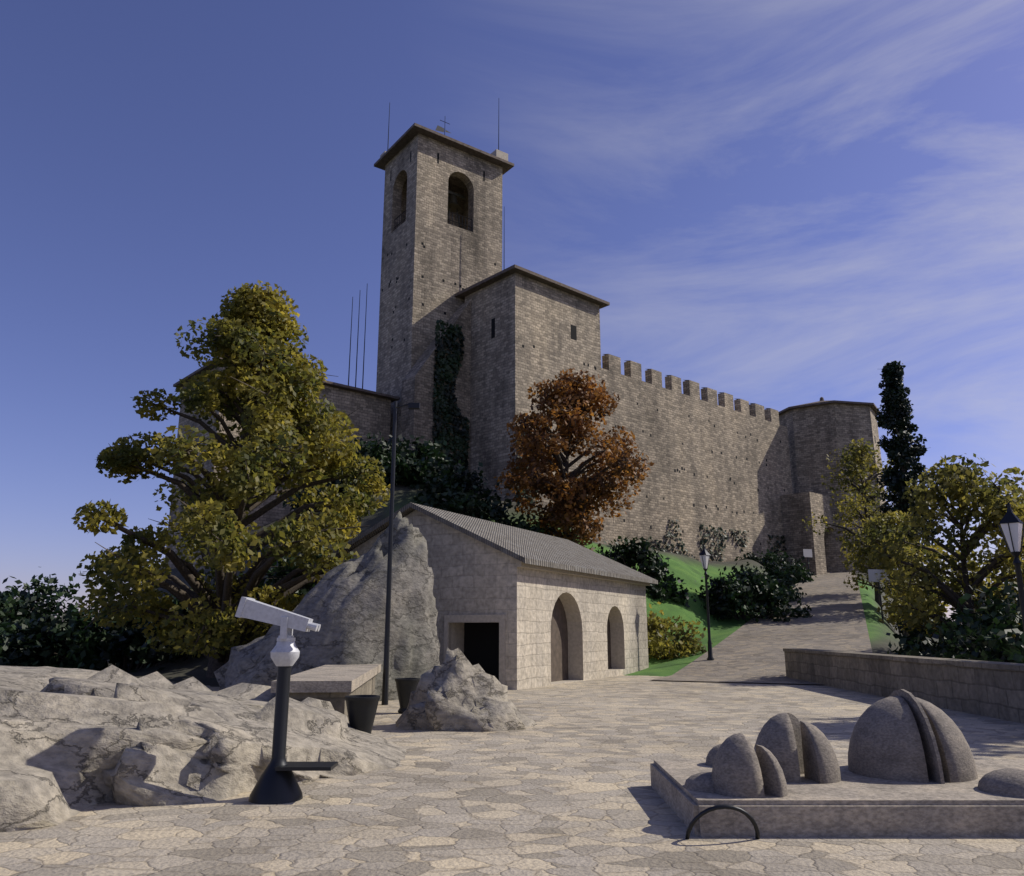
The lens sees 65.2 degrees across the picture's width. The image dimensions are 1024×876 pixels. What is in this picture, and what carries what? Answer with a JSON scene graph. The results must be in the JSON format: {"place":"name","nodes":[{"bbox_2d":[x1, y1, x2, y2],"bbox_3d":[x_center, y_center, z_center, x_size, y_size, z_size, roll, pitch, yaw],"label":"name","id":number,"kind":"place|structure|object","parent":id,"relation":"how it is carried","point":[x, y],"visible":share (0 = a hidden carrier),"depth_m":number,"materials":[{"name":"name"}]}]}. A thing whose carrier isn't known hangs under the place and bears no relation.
{"place":"outdoors","nodes":[
{"label":"outdoors","id":0,"kind":"place"},
{"bbox_2d":[214,605,297,689],"bbox_3d":[-4.732,6.656,19.057,5.519,5.346,4.226,11,-17,-39],"label":"rock","id":1,"kind":"object","parent":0,"point":[243,659],"visible":0.06,"depth_m":18.32,"materials":[{"name":"grey stone"}]},
{"bbox_2d":[348,284,367,388],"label":"antenna poles","id":2,"kind":"object","parent":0,"point":[357,344],"visible":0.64,"depth_m":49.92,"materials":[{"name":"grey metal"}]},
{"bbox_2d":[400,300,470,484],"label":"buttress","id":3,"kind":"structure","parent":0,"point":[418,382],"depth_m":49.38,"materials":[{"name":"grey stone"}]},
{"bbox_2d":[380,149,507,160],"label":"castle roof blocks","id":4,"kind":"structure","parent":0,"point":[500,154],"depth_m":58.00,"materials":[{"name":"grey stone"}]},
{"bbox_2d":[0,675,1023,875],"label":"plaza paving","id":5,"kind":"structure","parent":0,"point":[562,787],"depth_m":6.53,"materials":[{"name":"beige stone"}]},
{"bbox_2d":[101,683,405,806],"bbox_3d":[-2.830,4.274,9.245,3.798,2.344,5.228,9,-18,30],"label":"rock slab","id":6,"kind":"object","parent":5,"relation":"on","point":[233,757],"visible":0.42,"depth_m":7.91,"materials":[{"name":"grey stone"}]},
{"bbox_2d":[248,666,337,804],"bbox_3d":[-2.010,2.717,7.421,0.760,1.180,0.480,0,-14,0],"label":"telescope stand","id":7,"kind":"object","parent":5,"relation":"on","point":[277,783],"visible":0.85,"depth_m":7.28,"materials":[{"name":"black metal"}]},
{"bbox_2d":[235,597,320,665],"bbox_3d":[-2.225,1.843,7.631,0.768,0.638,0.270,0,-14,0],"label":"telescope","id":8,"kind":"object","parent":7,"relation":"on","point":[285,651],"visible":1,"depth_m":7.55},
{"bbox_2d":[271,664,380,721],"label":"stone bench","id":9,"kind":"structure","parent":5,"relation":"on","point":[334,685],"depth_m":11.98,"materials":[{"name":"grey stone"}]},
{"bbox_2d":[235,511,439,700],"bbox_3d":[-4.186,6.306,18.284,5.264,9.470,3.649,4,-14,-15],"label":"pointed rock","id":10,"kind":"object","parent":5,"relation":"on","point":[343,604],"visible":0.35,"depth_m":18.05,"materials":[{"name":"grey stone"}]},
{"bbox_2d":[345,695,379,733],"bbox_3d":[-2.050,3.842,10.905,0.480,0.620,0.480,0,-14,0],"label":"plant pot","id":11,"kind":"object","parent":5,"relation":"on","point":[361,710],"visible":0.66,"depth_m":10.77,"materials":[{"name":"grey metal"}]},
{"bbox_2d":[381,401,419,704],"bbox_3d":[-2.380,2.337,17.230,0.620,6.500,0.140,0,-14,0],"label":"tall pole","id":12,"kind":"object","parent":5,"relation":"on","point":[385,681],"visible":1,"depth_m":17.11,"materials":[{"name":"grey metal"}]},
{"bbox_2d":[395,678,419,713],"bbox_3d":[-1.950,4.799,14.891,0.480,0.620,0.480,0,-14,0],"label":"plant pot","id":13,"kind":"object","parent":5,"relation":"on","point":[405,687],"visible":0.69,"depth_m":14.74,"materials":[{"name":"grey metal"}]},
{"bbox_2d":[395,647,536,731],"bbox_3d":[-0.723,4.662,12.771,2.622,2.578,1.629,2,-14,-8],"label":"loose rock","id":14,"kind":"object","parent":5,"relation":"on","point":[456,690],"visible":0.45,"depth_m":12.51,"materials":[{"name":"grey stone"}]},
{"bbox_2d":[685,804,759,838],"bbox_3d":[1.550,2.816,5.863,0.551,0.263,0.151,0,-14,0],"label":"iron ring sculpture","id":15,"kind":"object","parent":5,"relation":"on","point":[719,807],"visible":1,"depth_m":5.84,"materials":[{"name":"black metal"}]},
{"bbox_2d":[650,760,1023,836],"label":"sculpture plinth","id":16,"kind":"structure","parent":5,"relation":"on","point":[850,804],"depth_m":6.00,"materials":[{"name":"grey stone"}]},
{"bbox_2d":[684,689,1023,797],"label":"sculpture domes","id":17,"kind":"structure","parent":16,"relation":"on","point":[902,735],"depth_m":6.85,"materials":[{"name":"grey stone"}]},
{"bbox_2d":[783,648,1023,723],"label":"parapet wall","id":18,"kind":"structure","parent":5,"relation":"on","point":[992,689],"depth_m":16.44,"materials":[{"name":"stone"}]},
{"bbox_2d":[865,453,1023,651],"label":"tree","id":19,"kind":"object","parent":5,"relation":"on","point":[953,473],"depth_m":25.07,"materials":[{"name":"green plant"}]},
{"bbox_2d":[881,578,1023,662],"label":"hedge bush","id":20,"kind":"object","parent":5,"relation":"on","point":[985,646],"depth_m":20.23,"materials":[{"name":"green plant"}]},
{"bbox_2d":[0,0,1023,627],"label":"sky","id":21,"kind":"structure","parent":0,"point":[774,204],"materials":[{"name":"blue"}]},
{"bbox_2d":[107,485,947,686],"bbox_3d":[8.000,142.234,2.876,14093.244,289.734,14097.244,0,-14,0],"label":"terrain","id":22,"kind":"structure","parent":0,"point":[690,571],"depth_m":37.49,"materials":[{"name":"green plant"}]},
{"bbox_2d":[0,573,92,633],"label":"bush","id":23,"kind":"object","parent":22,"relation":"on","point":[22,604],"depth_m":35.20,"materials":[{"name":"green plant"}]},
{"bbox_2d":[0,666,99,691],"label":"rock","id":24,"kind":"object","parent":22,"relation":"on","point":[28,678],"visible":0.06,"depth_m":13.89,"materials":[{"name":"grey stone"}]},
{"bbox_2d":[0,686,224,831],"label":"rock","id":25,"kind":"object","parent":22,"relation":"on","point":[59,752],"visible":0.47,"depth_m":7.16,"materials":[{"name":"grey stone"}]},
{"bbox_2d":[0,546,326,671],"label":"hedge bush","id":26,"kind":"object","parent":22,"relation":"on","point":[28,643],"depth_m":27.93,"materials":[{"name":"green plant"}]},
{"bbox_2d":[40,665,348,722],"bbox_3d":[-4.602,4.919,11.409,5.135,2.887,5.672,10,-20,-8],"label":"rock slab","id":27,"kind":"object","parent":22,"relation":"on","point":[102,683],"visible":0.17,"depth_m":10.52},
{"bbox_2d":[71,280,389,677],"bbox_3d":[-8.628,0.958,25.246,10.723,13.250,10.895,0,-14,0],"label":"tree","id":28,"kind":"object","parent":22,"relation":"on","point":[241,324],"depth_m":24.29,"materials":[{"name":"green plant"}]},
{"bbox_2d":[164,366,390,569],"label":"castle wing","id":29,"kind":"structure","parent":22,"relation":"on","point":[372,415],"depth_m":47.35,"materials":[{"name":"beige stone"}]},
{"bbox_2d":[173,357,399,402],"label":"roof","id":30,"kind":"structure","parent":29,"relation":"on","point":[392,398],"depth_m":47.83,"materials":[{"name":"tile"}]},
{"bbox_2d":[282,431,462,513],"bbox_3d":[-6.181,1.737,39.058,9.951,4.318,6.069,0,-14,0],"label":"bush","id":31,"kind":"object","parent":22,"relation":"on","point":[410,465],"depth_m":38.00,"materials":[{"name":"green plant"}]},
{"bbox_2d":[376,133,501,452],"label":"bell tower","id":32,"kind":"structure","parent":22,"relation":"on","point":[420,185],"depth_m":54.13,"materials":[{"name":"stone"}]},
{"bbox_2d":[382,152,495,348],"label":"putlog holes","id":33,"kind":"object","parent":32,"relation":"attached to","point":[443,280],"visible":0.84,"depth_m":53.88,"materials":[{"name":"black"}]},
{"bbox_2d":[387,104,498,230],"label":"castle tower ironwork","id":34,"kind":"object","parent":32,"relation":"on","point":[439,128],"visible":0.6,"depth_m":55.73,"materials":[{"name":"black metal"}]},
{"bbox_2d":[374,123,513,174],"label":"tower roof","id":35,"kind":"structure","parent":32,"relation":"on","point":[401,143],"depth_m":55.95,"materials":[{"name":"grey stone"}]},
{"bbox_2d":[447,190,464,227],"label":"bell","id":36,"kind":"object","parent":32,"relation":"on","point":[453,206],"visible":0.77,"depth_m":56.40,"materials":[{"name":"brown metal"}]},
{"bbox_2d":[413,458,554,535],"bbox_3d":[-1.163,3.901,35.797,6.426,6.353,5.781,0,-14,0],"label":"bush behind hut","id":37,"kind":"object","parent":22,"relation":"on","point":[461,494],"depth_m":35.47,"materials":[{"name":"green plant"}]},
{"bbox_2d":[326,510,648,689],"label":"hut walls","id":38,"kind":"structure","parent":22,"relation":"on","point":[502,618],"depth_m":22.36,"materials":[{"name":"beige stone"}]},
{"bbox_2d":[313,502,657,583],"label":"roof","id":39,"kind":"structure","parent":38,"relation":"on","point":[529,547],"depth_m":24.19,"materials":[{"name":"grey tile"}]},
{"bbox_2d":[516,559,649,585],"bbox_3d":[2.665,4.391,25.785,5.118,0.240,9.434,0,-14,0],"label":"roof eave","id":40,"kind":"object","parent":38,"relation":"attached to","point":[520,564],"depth_m":24.25,"materials":[{"name":"grey stone"}]},
{"bbox_2d":[465,272,605,543],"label":"castle block","id":41,"kind":"structure","parent":22,"relation":"on","point":[507,368],"depth_m":50.23,"materials":[{"name":"grey stone"}]},
{"bbox_2d":[455,264,609,308],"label":"roof","id":42,"kind":"structure","parent":41,"relation":"on","point":[510,270],"depth_m":51.70,"materials":[{"name":"grey stone"}]},
{"bbox_2d":[491,318,576,442],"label":"narrow windows","id":43,"kind":"structure","parent":41,"relation":"in","point":[573,333],"depth_m":52.29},
{"bbox_2d":[494,366,653,550],"bbox_3d":[2.900,1.939,37.269,7.645,11.161,7.193,0,-14,0],"label":"orange tree","id":44,"kind":"object","parent":22,"relation":"on","point":[556,397],"depth_m":36.37,"materials":[{"name":"orange plant"}]},
{"bbox_2d":[598,535,696,606],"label":"bush behind hut","id":45,"kind":"object","parent":22,"relation":"on","point":[647,558],"depth_m":40.43,"materials":[{"name":"green plant"}]},
{"bbox_2d":[647,602,712,660],"bbox_3d":[6.001,7.853,32.588,3.539,2.418,4.159,0,-14,0],"label":"bush","id":46,"kind":"object","parent":22,"relation":"on","point":[656,638],"depth_m":31.78,"materials":[{"name":"plant"}]},
{"bbox_2d":[601,354,792,564],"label":"castle curtain wall","id":47,"kind":"structure","parent":22,"relation":"on","point":[670,426],"depth_m":59.38,"materials":[{"name":"beige stone"}]},
{"bbox_2d":[432,319,786,561],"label":"ivy foliage","id":48,"kind":"object","parent":47,"relation":"attached to","point":[454,334],"visible":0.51,"depth_m":50.08,"materials":[{"name":"green plant"}]},
{"bbox_2d":[522,345,784,544],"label":"wall holes","id":49,"kind":"object","parent":47,"relation":"in","point":[682,467],"visible":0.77,"depth_m":58.25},
{"bbox_2d":[699,545,713,659],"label":"lamp post","id":50,"kind":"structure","parent":22,"relation":"on","point":[710,653],"depth_m":29.77,"materials":[{"name":"black metal"}]},
{"bbox_2d":[699,555,709,568],"bbox_3d":[7.300,4.690,30.241,0.400,0.500,0.400,0,-14,0],"label":"lamp glass","id":51,"kind":"object","parent":50,"relation":"attached to","point":[705,559],"visible":1,"depth_m":30.18,"materials":[{"name":"white glass"}]},
{"bbox_2d":[695,563,812,622],"bbox_3d":[12.215,7.859,40.730,5.431,3.093,5.124,0,-14,0],"label":"path bush","id":52,"kind":"object","parent":22,"relation":"on","point":[721,591],"depth_m":39.96,"materials":[{"name":"green plant"}]},
{"bbox_2d":[740,557,806,602],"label":"dark bush","id":53,"kind":"object","parent":22,"relation":"on","point":[775,570],"depth_m":47.04,"materials":[{"name":"green plant"}]},
{"bbox_2d":[735,549,817,582],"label":"bush","id":54,"kind":"object","parent":22,"relation":"on","point":[782,558],"depth_m":58.72,"materials":[{"name":"green plant"}]},
{"bbox_2d":[803,549,811,556],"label":"sign","id":55,"kind":"object","parent":22,"relation":"on","point":[807,552],"visible":0.86,"depth_m":60.08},
{"bbox_2d":[779,403,888,586],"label":"round tower","id":56,"kind":"structure","parent":22,"relation":"on","point":[817,435],"depth_m":68.52,"materials":[{"name":"beige stone"}]},
{"bbox_2d":[779,397,878,415],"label":"tower roof","id":57,"kind":"structure","parent":56,"relation":"on","point":[871,405],"depth_m":69.25,"materials":[{"name":"grey stone"}]},
{"bbox_2d":[802,438,920,607],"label":"tree","id":58,"kind":"object","parent":22,"relation":"on","point":[850,474],"depth_m":49.56,"materials":[{"name":"green plant"}]},
{"bbox_2d":[868,569,889,581],"bbox_3d":[17.908,6.721,39.066,1.088,0.600,0.221,0,-14,0],"label":"sign","id":59,"kind":"object","parent":22,"relation":"on","point":[873,576],"visible":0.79,"depth_m":39.03,"materials":[{"name":"white metal"}]},
{"bbox_2d":[878,582,883,623],"bbox_3d":[17.900,7.704,38.876,0.069,2.600,0.080,0,-14,0],"label":"sign post","id":60,"kind":"object","parent":22,"relation":"on","point":[881,603],"visible":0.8,"depth_m":38.78,"materials":[{"name":"grey metal"}]},
{"bbox_2d":[843,510,955,635],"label":"tree","id":61,"kind":"object","parent":22,"relation":"on","point":[870,528],"depth_m":40.49,"materials":[{"name":"green plant"}]},
{"bbox_2d":[875,361,943,634],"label":"cypress tree","id":62,"kind":"object","parent":22,"relation":"on","point":[892,374],"depth_m":45.42,"materials":[{"name":"green plant"}]},
{"bbox_2d":[906,582,1021,655],"bbox_3d":[16.271,6.520,26.183,6.430,3.706,6.539,0,-14,0],"label":"hedge bush","id":63,"kind":"object","parent":22,"relation":"on","point":[956,614],"visible":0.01,"depth_m":26.45,"materials":[{"name":"plant"}]},
{"bbox_2d":[955,486,1023,588],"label":"tree","id":64,"kind":"object","parent":22,"relation":"on","point":[987,539],"depth_m":31.09,"materials":[{"name":"green plant"}]},
{"bbox_2d":[998,502,1023,629],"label":"lamp post","id":65,"kind":"object","parent":22,"relation":"on","point":[1010,516],"visible":0.92,"depth_m":14.16,"materials":[{"name":"black metal"}]},
{"bbox_2d":[1000,523,1022,551],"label":"lamp glass","id":66,"kind":"object","parent":65,"relation":"attached to","point":[1016,530],"visible":1,"depth_m":14.20,"materials":[{"name":"white glass"}]},
{"bbox_2d":[651,572,871,684],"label":"ramp paving","id":67,"kind":"structure","parent":0,"point":[750,651],"depth_m":33.36,"materials":[{"name":"beige stone"}]},
{"bbox_2d":[780,492,834,574],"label":"stone buttress","id":68,"kind":"structure","parent":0,"point":[796,508],"depth_m":65.00,"materials":[{"name":"beige stone"}]}
]}

